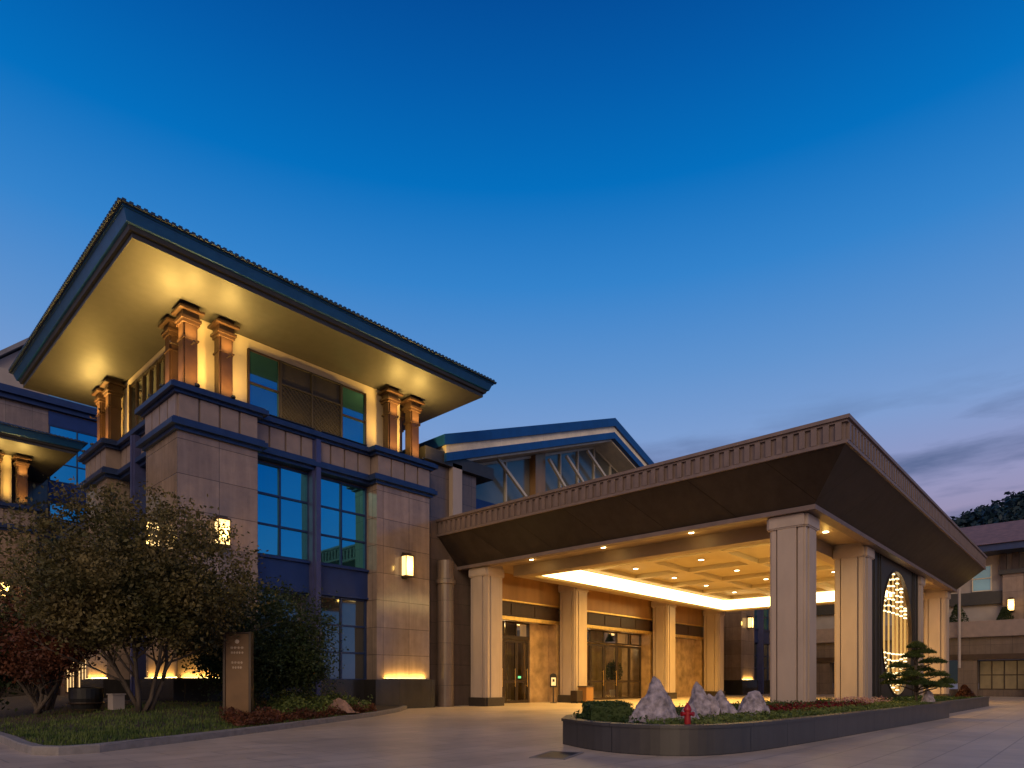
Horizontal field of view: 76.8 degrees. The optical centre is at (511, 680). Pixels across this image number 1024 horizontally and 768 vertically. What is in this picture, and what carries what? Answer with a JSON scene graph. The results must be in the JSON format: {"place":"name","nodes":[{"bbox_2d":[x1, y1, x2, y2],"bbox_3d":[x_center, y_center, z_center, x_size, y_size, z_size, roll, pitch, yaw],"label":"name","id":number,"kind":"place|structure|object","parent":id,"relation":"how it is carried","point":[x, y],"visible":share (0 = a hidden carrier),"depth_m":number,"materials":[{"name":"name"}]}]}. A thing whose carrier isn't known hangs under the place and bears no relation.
{"place":"outdoors","nodes":[
{"label":"outdoors","id":0,"kind":"place"},
{"bbox_2d":[0,421,87,697],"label":"hotel tower","id":1,"kind":"structure","parent":0,"point":[31,455],"depth_m":32.84,"materials":[{"name":"stone"}]},
{"bbox_2d":[0,695,405,745],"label":"lawn","id":2,"kind":"structure","parent":0,"point":[23,705],"depth_m":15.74,"materials":[{"name":"plant"}]},
{"bbox_2d":[0,579,62,711],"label":"round bush","id":3,"kind":"object","parent":2,"relation":"on","point":[8,684],"visible":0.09,"depth_m":16.23,"materials":[{"name":"red plant"}]},
{"bbox_2d":[0,507,99,709],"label":"tall shrub","id":4,"kind":"object","parent":2,"relation":"on","point":[50,705],"visible":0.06,"depth_m":17.38,"materials":[{"name":"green plant"}]},
{"bbox_2d":[0,579,131,714],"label":"red maple","id":5,"kind":"object","parent":2,"relation":"on","point":[36,667],"visible":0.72,"depth_m":14.95,"materials":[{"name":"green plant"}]},
{"bbox_2d":[67,687,104,708],"bbox_3d":[-10.380,0.420,15.743,0.770,0.520,0.770,0,0,43],"label":"garden tub","id":6,"kind":"object","parent":2,"relation":"on","point":[85,697],"visible":1,"depth_m":15.46,"materials":[{"name":"black metal"}]},
{"bbox_2d":[106,693,125,709],"bbox_3d":[-9.560,0.505,15.600,0.280,0.390,0.320,0,0,33],"label":"utility box","id":7,"kind":"object","parent":2,"relation":"on","point":[116,700],"visible":0.93,"depth_m":15.51,"materials":[{"name":"paint"}]},
{"bbox_2d":[0,475,280,712],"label":"garden tree","id":8,"kind":"object","parent":2,"relation":"on","point":[116,594],"visible":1,"depth_m":13.81,"materials":[{"name":"green plant"}]},
{"bbox_2d":[223,632,253,713],"bbox_3d":[-6.663,-0.100,15.720,0.660,2.160,0.220,0,0,-5],"label":"monolith sign","id":9,"kind":"object","parent":2,"relation":"on","point":[238,673],"visible":0.88,"depth_m":15.64,"materials":[{"name":"brown metal"}]},
{"bbox_2d":[156,575,348,707],"bbox_3d":[-7.236,-1.147,18.672,4.948,4.139,5.520,0,0,2],"label":"round bush","id":10,"kind":"object","parent":2,"relation":"on","point":[281,661],"visible":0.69,"depth_m":18.03,"materials":[{"name":"green plant"}]},
{"bbox_2d":[219,703,376,726],"bbox_3d":[-5.558,0.821,17.483,1.472,0.467,8.005,0,0,12],"label":"ground cover","id":11,"kind":"object","parent":2,"relation":"on","point":[259,717],"visible":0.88,"depth_m":15.41,"materials":[{"name":"red plant"}]},
{"bbox_2d":[266,687,372,716],"bbox_3d":[-5.654,0.590,19.295,2.816,0.881,5.933,0,0,-9],"label":"ground cover","id":12,"kind":"object","parent":2,"relation":"on","point":[290,702],"visible":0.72,"depth_m":18.37,"materials":[{"name":"green plant"}]},
{"bbox_2d":[330,698,356,712],"bbox_3d":[-4.961,0.712,18.624,0.997,0.429,0.945,0,0,43],"label":"boulder","id":13,"kind":"object","parent":2,"relation":"on","point":[344,706],"visible":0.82,"depth_m":18.45,"materials":[{"name":"grey stone"}]},
{"bbox_2d":[0,683,1023,767],"bbox_3d":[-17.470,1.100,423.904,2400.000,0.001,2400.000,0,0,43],"label":"ground","id":14,"kind":"structure","parent":0,"point":[518,735],"depth_m":10.49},
{"bbox_2d":[0,337,96,694],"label":"block","id":15,"kind":"structure","parent":14,"relation":"on","point":[20,405],"depth_m":38.25,"materials":[{"name":"stone"}]},
{"bbox_2d":[48,502,84,548],"bbox_3d":[-26.385,-9.150,39.181,0.100,2.870,2.870,0,0,43],"label":"window","id":16,"kind":"structure","parent":15,"relation":"in","point":[50,509],"depth_m":38.43,"materials":[{"name":"blue glass"}]},
{"bbox_2d":[48,424,96,485],"bbox_3d":[-26.385,-13.475,39.181,0.100,3.320,2.870,0,0,43],"label":"window","id":17,"kind":"structure","parent":15,"relation":"in","point":[72,468],"depth_m":39.02,"materials":[{"name":"blue glass"}]},
{"bbox_2d":[56,520,85,695],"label":"link wing","id":18,"kind":"structure","parent":14,"relation":"on","point":[75,680],"depth_m":32.06,"materials":[{"name":"beige stone"}]},
{"bbox_2d":[65,662,76,692],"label":"window","id":19,"kind":"structure","parent":18,"relation":"in","point":[68,683],"depth_m":32.25,"materials":[{"name":"beige glass"}]},
{"bbox_2d":[77,660,85,686],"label":"window","id":20,"kind":"structure","parent":18,"relation":"in","point":[83,669],"depth_m":31.17,"materials":[{"name":"beige glass"}]},
{"bbox_2d":[0,706,406,754],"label":"kerb","id":21,"kind":"structure","parent":14,"relation":"on","point":[20,744],"depth_m":11.22,"materials":[{"name":"stone"}]},
{"bbox_2d":[8,197,496,708],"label":"hotel tower","id":22,"kind":"structure","parent":14,"relation":"on","point":[304,507],"depth_m":22.69,"materials":[{"name":"stone"}]},
{"bbox_2d":[129,354,164,430],"bbox_3d":[-12.956,-10.090,23.132,4.320,2.300,0.100,0,0,43],"label":"window","id":23,"kind":"structure","parent":22,"relation":"in","point":[150,380],"depth_m":23.55,"materials":[{"name":"beige glass"}]},
{"bbox_2d":[213,515,230,548],"bbox_3d":[-9.050,-4.645,20.147,0.390,1.050,0.400,0,0,43],"label":"wall lamp","id":24,"kind":"object","parent":22,"relation":"attached to","point":[222,519],"visible":0.51,"depth_m":20.06,"materials":[{"name":"white glass"}]},
{"bbox_2d":[247,348,279,416],"bbox_3d":[-8.522,-10.090,22.189,0.100,2.240,1.160,0,0,43],"label":"window","id":25,"kind":"structure","parent":22,"relation":"in","point":[263,371],"depth_m":22.20,"materials":[{"name":"blue glass"}]},
{"bbox_2d":[258,460,307,560],"bbox_3d":[-8.100,-5.885,22.500,0.100,3.200,2.220,0,0,43],"label":"window","id":26,"kind":"structure","parent":22,"relation":"in","point":[282,491],"depth_m":22.60,"materials":[{"name":"blue glass"}]},
{"bbox_2d":[258,589,307,640],"bbox_3d":[-8.100,-1.060,22.500,0.100,4.150,2.220,0,0,43],"label":"window","id":27,"kind":"structure","parent":22,"relation":"in","point":[303,594],"depth_m":23.00,"materials":[{"name":"blue glass"}]},
{"bbox_2d":[269,414,314,429],"bbox_3d":[-7.677,-8.958,22.281,0.070,0.036,1.900,0,0,43],"label":"wall washer","id":28,"kind":"object","parent":22,"relation":"attached to","point":[292,421],"depth_m":22.34,"materials":[{"name":"black metal"}]},
{"bbox_2d":[321,431,366,445],"bbox_3d":[-6.187,-8.958,23.899,0.070,0.036,1.900,0,0,43],"label":"wall washer","id":29,"kind":"object","parent":22,"relation":"attached to","point":[343,438],"depth_m":23.84,"materials":[{"name":"black metal"}]},
{"bbox_2d":[321,477,366,569],"bbox_3d":[-6.440,-5.885,24.303,0.100,3.200,2.220,0,0,43],"label":"window","id":30,"kind":"structure","parent":22,"relation":"in","point":[343,505],"depth_m":24.42,"materials":[{"name":"blue glass"}]},
{"bbox_2d":[321,595,366,678],"bbox_3d":[-6.440,-1.060,24.303,0.100,4.150,2.220,0,0,43],"label":"window","id":31,"kind":"structure","parent":22,"relation":"in","point":[352,613],"depth_m":24.57,"materials":[{"name":"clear glass"}]},
{"bbox_2d":[342,384,365,444],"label":"window","id":32,"kind":"structure","parent":22,"relation":"in","point":[353,401],"depth_m":24.86,"materials":[{"name":"blue glass"}]},
{"bbox_2d":[401,552,413,579],"bbox_3d":[-4.139,-4.545,25.480,0.390,1.050,0.400,0,0,43],"label":"wall lamp","id":33,"kind":"object","parent":22,"relation":"attached to","point":[407,565],"visible":1,"depth_m":25.36,"materials":[{"name":"white glass"}]},
{"bbox_2d":[403,418,703,706],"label":"entrance hall","id":34,"kind":"structure","parent":14,"relation":"on","point":[479,469],"depth_m":32.91,"materials":[{"name":"stone"}]},
{"bbox_2d":[476,459,505,503],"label":"gable window","id":35,"kind":"structure","parent":34,"relation":"in","point":[491,491],"depth_m":31.92,"materials":[{"name":"blue glass"}]},
{"bbox_2d":[502,639,503,696],"bbox_3d":[-0.695,-0.460,30.764,0.158,3.080,0.900,0,0,43],"label":"door","id":36,"kind":"structure","parent":34,"relation":"in","point":[502,639],"depth_m":31.05,"materials":[{"name":"brown metal"}]},
{"bbox_2d":[504,639,516,702],"bbox_3d":[-0.079,-0.460,31.434,0.158,3.080,0.900,0,0,43],"label":"door","id":37,"kind":"structure","parent":34,"relation":"in","point":[514,681],"depth_m":31.66,"materials":[{"name":"brown metal"}]},
{"bbox_2d":[502,621,528,637],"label":"transom window","id":38,"kind":"structure","parent":34,"relation":"in","point":[521,629],"depth_m":32.02,"materials":[{"name":"clear glass"}]},
{"bbox_2d":[504,456,530,501],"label":"gable window","id":39,"kind":"structure","parent":34,"relation":"in","point":[518,467],"depth_m":33.18,"materials":[{"name":"blue glass"}]},
{"bbox_2d":[517,640,528,702],"bbox_3d":[0.538,-0.460,32.103,0.158,3.080,0.900,0,0,43],"label":"door","id":40,"kind":"structure","parent":34,"relation":"in","point":[526,681],"depth_m":32.37,"materials":[{"name":"brown metal"}]},
{"bbox_2d":[545,452,559,490],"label":"gable window","id":41,"kind":"structure","parent":34,"relation":"in","point":[551,480],"depth_m":35.27,"materials":[{"name":"blue glass"}]},
{"bbox_2d":[559,449,577,487],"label":"gable window","id":42,"kind":"structure","parent":34,"relation":"in","point":[566,472],"depth_m":36.31,"materials":[{"name":"blue glass"}]},
{"bbox_2d":[576,447,593,482],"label":"gable window","id":43,"kind":"structure","parent":34,"relation":"in","point":[584,465],"depth_m":37.49,"materials":[{"name":"blue glass"}]},
{"bbox_2d":[587,643,590,685],"bbox_3d":[3.947,-0.510,35.863,0.080,3.180,1.330,0,0,43],"label":"door","id":44,"kind":"structure","parent":34,"relation":"in","point":[589,644],"depth_m":36.27,"materials":[{"name":"brown metal"}]},
{"bbox_2d":[591,644,603,699],"bbox_3d":[4.883,-0.510,36.822,0.158,3.180,1.330,0,0,43],"label":"door","id":45,"kind":"structure","parent":34,"relation":"in","point":[592,681],"depth_m":37.11,"materials":[{"name":"brown metal"}]},
{"bbox_2d":[593,447,610,478],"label":"gable window","id":46,"kind":"structure","parent":34,"relation":"in","point":[602,461],"depth_m":38.60,"materials":[{"name":"grey glass"}]},
{"bbox_2d":[604,644,616,698],"bbox_3d":[5.791,-0.510,37.808,0.158,3.180,1.330,0,0,43],"label":"door","id":47,"kind":"structure","parent":34,"relation":"in","point":[615,646],"depth_m":38.10,"materials":[{"name":"brown metal"}]},
{"bbox_2d":[609,464,618,474],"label":"gable window","id":48,"kind":"structure","parent":34,"relation":"in","point":[612,470],"depth_m":39.54,"materials":[{"name":"grey glass"}]},
{"bbox_2d":[587,629,640,645],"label":"transom window","id":49,"kind":"structure","parent":34,"relation":"in","point":[609,637],"depth_m":38.51,"materials":[{"name":"clear glass"}]},
{"bbox_2d":[606,660,622,696],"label":"potted tree","id":50,"kind":"object","parent":34,"relation":"on","point":[610,673],"visible":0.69,"depth_m":40.51,"materials":[{"name":"green plant"}]},
{"bbox_2d":[617,645,629,698],"bbox_3d":[6.670,-0.510,38.820,0.080,3.180,1.330,0,0,43],"label":"door","id":51,"kind":"structure","parent":34,"relation":"in","point":[618,646],"depth_m":39.12,"materials":[{"name":"brown metal"}]},
{"bbox_2d":[630,646,640,697],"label":"door","id":52,"kind":"structure","parent":34,"relation":"in","point":[632,647],"depth_m":40.21,"materials":[{"name":"brown metal"}]},
{"bbox_2d":[550,673,556,702],"bbox_3d":[2.044,0.365,31.966,0.336,1.470,0.336,0,0,18],"label":"sign stand","id":53,"kind":"object","parent":14,"relation":"on","point":[553,680],"visible":0.98,"depth_m":31.94,"materials":[{"name":"black metal"}]},
{"bbox_2d":[529,751,583,759],"bbox_3d":[0.670,1.091,9.511,0.540,0.009,0.940,0,0,23],"label":"drain cover","id":54,"kind":"object","parent":14,"relation":"on","point":[563,755],"visible":1,"depth_m":9.42,"materials":[{"name":"metal"}]},
{"bbox_2d":[436,413,986,705],"bbox_3d":[11.513,-2.910,31.982,16.610,8.020,26.270,0,0,43],"label":"entrance canopy","id":55,"kind":"object","parent":14,"relation":"on","point":[772,507],"visible":0.89,"depth_m":23.68,"materials":[{"name":"beige stone"}]},
{"bbox_2d":[561,701,949,755],"bbox_3d":[6.430,0.875,15.360,4.501,0.450,14.741,0,0,43],"label":"stone planter","id":56,"kind":"object","parent":14,"relation":"on","point":[664,739],"visible":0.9,"depth_m":10.23,"materials":[{"name":"stone"}]},
{"bbox_2d":[581,700,633,721],"bbox_3d":[1.737,0.555,11.960,0.840,0.401,1.794,0,0,2],"label":"clipped hedge","id":57,"kind":"object","parent":56,"relation":"on","point":[594,710],"visible":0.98,"depth_m":11.17,"materials":[{"name":"green plant"}]},
{"bbox_2d":[628,677,677,722],"bbox_3d":[2.534,0.342,11.264,1.015,0.828,0.970,0,0,43],"label":"rockery stone","id":58,"kind":"object","parent":56,"relation":"on","point":[655,702],"visible":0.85,"depth_m":11.10,"materials":[{"name":"grey stone"}]},
{"bbox_2d":[680,702,694,723],"bbox_3d":[2.712,0.522,9.942,0.192,0.375,0.218,0,0,43],"label":"fire hydrant","id":59,"kind":"object","parent":56,"relation":"on","point":[687,713],"visible":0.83,"depth_m":9.90,"materials":[{"name":"red metal"}]},
{"bbox_2d":[677,702,699,719],"bbox_3d":[3.049,0.560,11.146,0.586,0.381,0.449,0,0,4],"label":"rockery stone","id":60,"kind":"object","parent":56,"relation":"on","point":[693,710],"visible":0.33,"depth_m":11.03,"materials":[{"name":"grey stone"}]},
{"bbox_2d":[688,681,721,716],"bbox_3d":[3.623,0.383,12.424,0.719,0.742,0.730,0,0,43],"label":"rockery stone","id":61,"kind":"object","parent":56,"relation":"on","point":[701,701],"visible":0.76,"depth_m":12.29,"materials":[{"name":"grey stone"}]},
{"bbox_2d":[715,690,737,713],"bbox_3d":[4.205,0.467,12.825,0.677,0.574,0.567,0,0,-19],"label":"rockery stone","id":62,"kind":"object","parent":56,"relation":"on","point":[726,706],"visible":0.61,"depth_m":12.74,"materials":[{"name":"grey stone"}]},
{"bbox_2d":[573,697,888,722],"bbox_3d":[6.098,0.633,16.009,2.754,0.239,13.834,0,0,43],"label":"ground cover","id":63,"kind":"object","parent":56,"relation":"on","point":[678,709],"visible":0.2,"depth_m":15.48,"materials":[{"name":"green plant"}]},
{"bbox_2d":[737,690,770,714],"bbox_3d":[4.895,0.474,13.161,0.802,0.560,0.651,0,0,-23],"label":"rockery stone","id":64,"kind":"object","parent":56,"relation":"on","point":[753,701],"visible":0.8,"depth_m":13.01,"materials":[{"name":"grey stone"}]},
{"bbox_2d":[643,700,934,723],"bbox_3d":[7.289,0.651,14.760,14.085,0.187,1.402,0,0,-45],"label":"ground cover","id":65,"kind":"object","parent":56,"relation":"on","point":[725,717],"visible":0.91,"depth_m":12.50,"materials":[{"name":"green plant"}]},
{"bbox_2d":[766,700,869,711],"bbox_3d":[7.409,0.636,16.165,1.638,0.225,5.826,0,0,43],"label":"flower bed","id":66,"kind":"object","parent":56,"relation":"on","point":[785,708],"visible":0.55,"depth_m":15.75,"materials":[{"name":"red plant"}]},
{"bbox_2d":[828,696,891,703],"bbox_3d":[10.377,0.578,19.327,1.326,0.275,2.676,0,0,43],"label":"flower bed","id":67,"kind":"object","parent":56,"relation":"on","point":[866,700],"visible":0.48,"depth_m":19.08,"materials":[{"name":"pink plant"}]},
{"bbox_2d":[878,640,956,701],"bbox_3d":[12.188,-0.260,19.419,2.261,1.966,1.406,0,0,-12],"label":"garden pine","id":68,"kind":"object","parent":56,"relation":"on","point":[913,675],"visible":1,"depth_m":19.29,"materials":[{"name":"green plant"}]},
{"bbox_2d":[921,688,934,701],"bbox_3d":[12.522,0.497,19.557,0.486,0.574,0.498,0,0,43],"label":"rockery stone","id":69,"kind":"object","parent":56,"relation":"on","point":[927,696],"visible":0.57,"depth_m":19.46,"materials":[{"name":"grey stone"}]},
{"bbox_2d":[872,551,917,698],"bbox_3d":[16.196,-1.965,27.295,0.250,6.130,8.120,0,0,43],"label":"moon gate screen","id":70,"kind":"object","parent":14,"relation":"on","point":[884,568],"visible":0.73,"depth_m":26.75,"materials":[{"name":"brown metal"}]},
{"bbox_2d":[825,696,989,712],"bbox_3d":[15.399,0.895,25.174,4.000,0.410,11.350,0,0,43],"label":"stone planter","id":71,"kind":"object","parent":14,"relation":"on","point":[958,705],"visible":0.2,"depth_m":24.11,"materials":[{"name":"stone"}]},
{"bbox_2d":[869,695,982,701],"bbox_3d":[15.771,0.696,24.912,2.710,0.193,10.860,0,0,43],"label":"ground cover","id":72,"kind":"object","parent":71,"relation":"on","point":[938,698],"visible":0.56,"depth_m":25.04,"materials":[{"name":"green plant"}]},
{"bbox_2d":[954,684,975,696],"bbox_3d":[19.495,0.457,27.728,0.891,0.643,0.898,0,0,43],"label":"shrub","id":73,"kind":"object","parent":71,"relation":"on","point":[964,690],"visible":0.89,"depth_m":27.64,"materials":[{"name":"red plant"}]},
{"bbox_2d":[0,0,1023,518],"label":"sky","id":74,"kind":"structure","parent":0,"point":[695,226],"materials":[{"name":"blue"}]},
{"bbox_2d":[571,690,582,702],"bbox_3d":[3.183,0.790,31.801,0.400,0.620,0.480,0,0,43],"label":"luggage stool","id":75,"kind":"object","parent":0,"point":[576,695],"visible":0.91,"depth_m":31.64,"materials":[{"name":"brown wood"}]},
{"bbox_2d":[577,686,593,702],"bbox_3d":[3.694,0.680,32.282,0.560,0.840,0.660,0,0,43],"label":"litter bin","id":76,"kind":"object","parent":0,"point":[587,693],"visible":0.83,"depth_m":32.02,"materials":[{"name":"brown wood"}]},
{"bbox_2d":[724,609,769,694],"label":"hotel tower","id":77,"kind":"structure","parent":0,"point":[746,661],"depth_m":50.33,"materials":[{"name":"stone"}]},
{"bbox_2d":[747,616,753,628],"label":"wall lamp","id":78,"kind":"object","parent":77,"relation":"attached to","point":[750,622],"visible":1,"depth_m":50.17,"materials":[{"name":"white glass"}]},
{"bbox_2d":[754,610,756,628],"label":"window","id":79,"kind":"structure","parent":77,"relation":"in","point":[755,611],"depth_m":53.31,"materials":[{"name":"blue glass"}]},
{"bbox_2d":[754,643,756,679],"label":"window","id":80,"kind":"structure","parent":77,"relation":"in","point":[755,644],"depth_m":53.31,"materials":[{"name":"blue glass"}]},
{"bbox_2d":[764,609,768,629],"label":"window","id":81,"kind":"structure","parent":77,"relation":"in","point":[766,611],"depth_m":55.02,"materials":[{"name":"blue glass"}]},
{"bbox_2d":[764,644,768,679],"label":"window","id":82,"kind":"structure","parent":77,"relation":"in","point":[766,646],"depth_m":55.04,"materials":[{"name":"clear glass"}]},
{"bbox_2d":[816,520,1023,696],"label":"terrace building","id":83,"kind":"structure","parent":0,"point":[986,649],"depth_m":45.52,"materials":[{"name":"stone"}]},
{"bbox_2d":[833,663,834,687],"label":"shop window","id":84,"kind":"structure","parent":83,"relation":"in","point":[833,663],"depth_m":52.10,"materials":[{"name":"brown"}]},
{"bbox_2d":[885,662,891,686],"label":"shop window","id":85,"kind":"structure","parent":83,"relation":"in","point":[886,664],"depth_m":49.55,"materials":[{"name":"glass"}]},
{"bbox_2d":[949,604,968,622],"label":"shrub","id":86,"kind":"object","parent":83,"relation":"on","point":[953,616],"visible":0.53,"depth_m":46.32,"materials":[{"name":"green plant"}]},
{"bbox_2d":[972,565,991,591],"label":"window","id":87,"kind":"structure","parent":83,"relation":"in","point":[981,582],"depth_m":46.72,"materials":[{"name":"teal glass"}]},
{"bbox_2d":[979,660,1023,689],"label":"shop window","id":88,"kind":"structure","parent":83,"relation":"in","point":[993,674],"depth_m":44.80,"materials":[{"name":"brown glass"}]},
{"bbox_2d":[996,606,1013,619],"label":"shrub","id":89,"kind":"object","parent":83,"relation":"on","point":[1006,614],"visible":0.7,"depth_m":44.48,"materials":[{"name":"green plant"}]},
{"bbox_2d":[1007,597,1014,611],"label":"wall lamp","id":90,"kind":"object","parent":83,"relation":"attached to","point":[1011,604],"visible":0.85,"depth_m":44.97,"materials":[{"name":"white glass"}]},
{"bbox_2d":[949,507,1023,682],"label":"hill","id":91,"kind":"structure","parent":0,"point":[953,668],"depth_m":308.76,"materials":[{"name":"green plant"}]},
{"bbox_2d":[950,490,1023,527],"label":"wood","id":92,"kind":"object","parent":91,"relation":"on","point":[993,512],"visible":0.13,"depth_m":364.42,"materials":[{"name":"green plant"}]}
]}

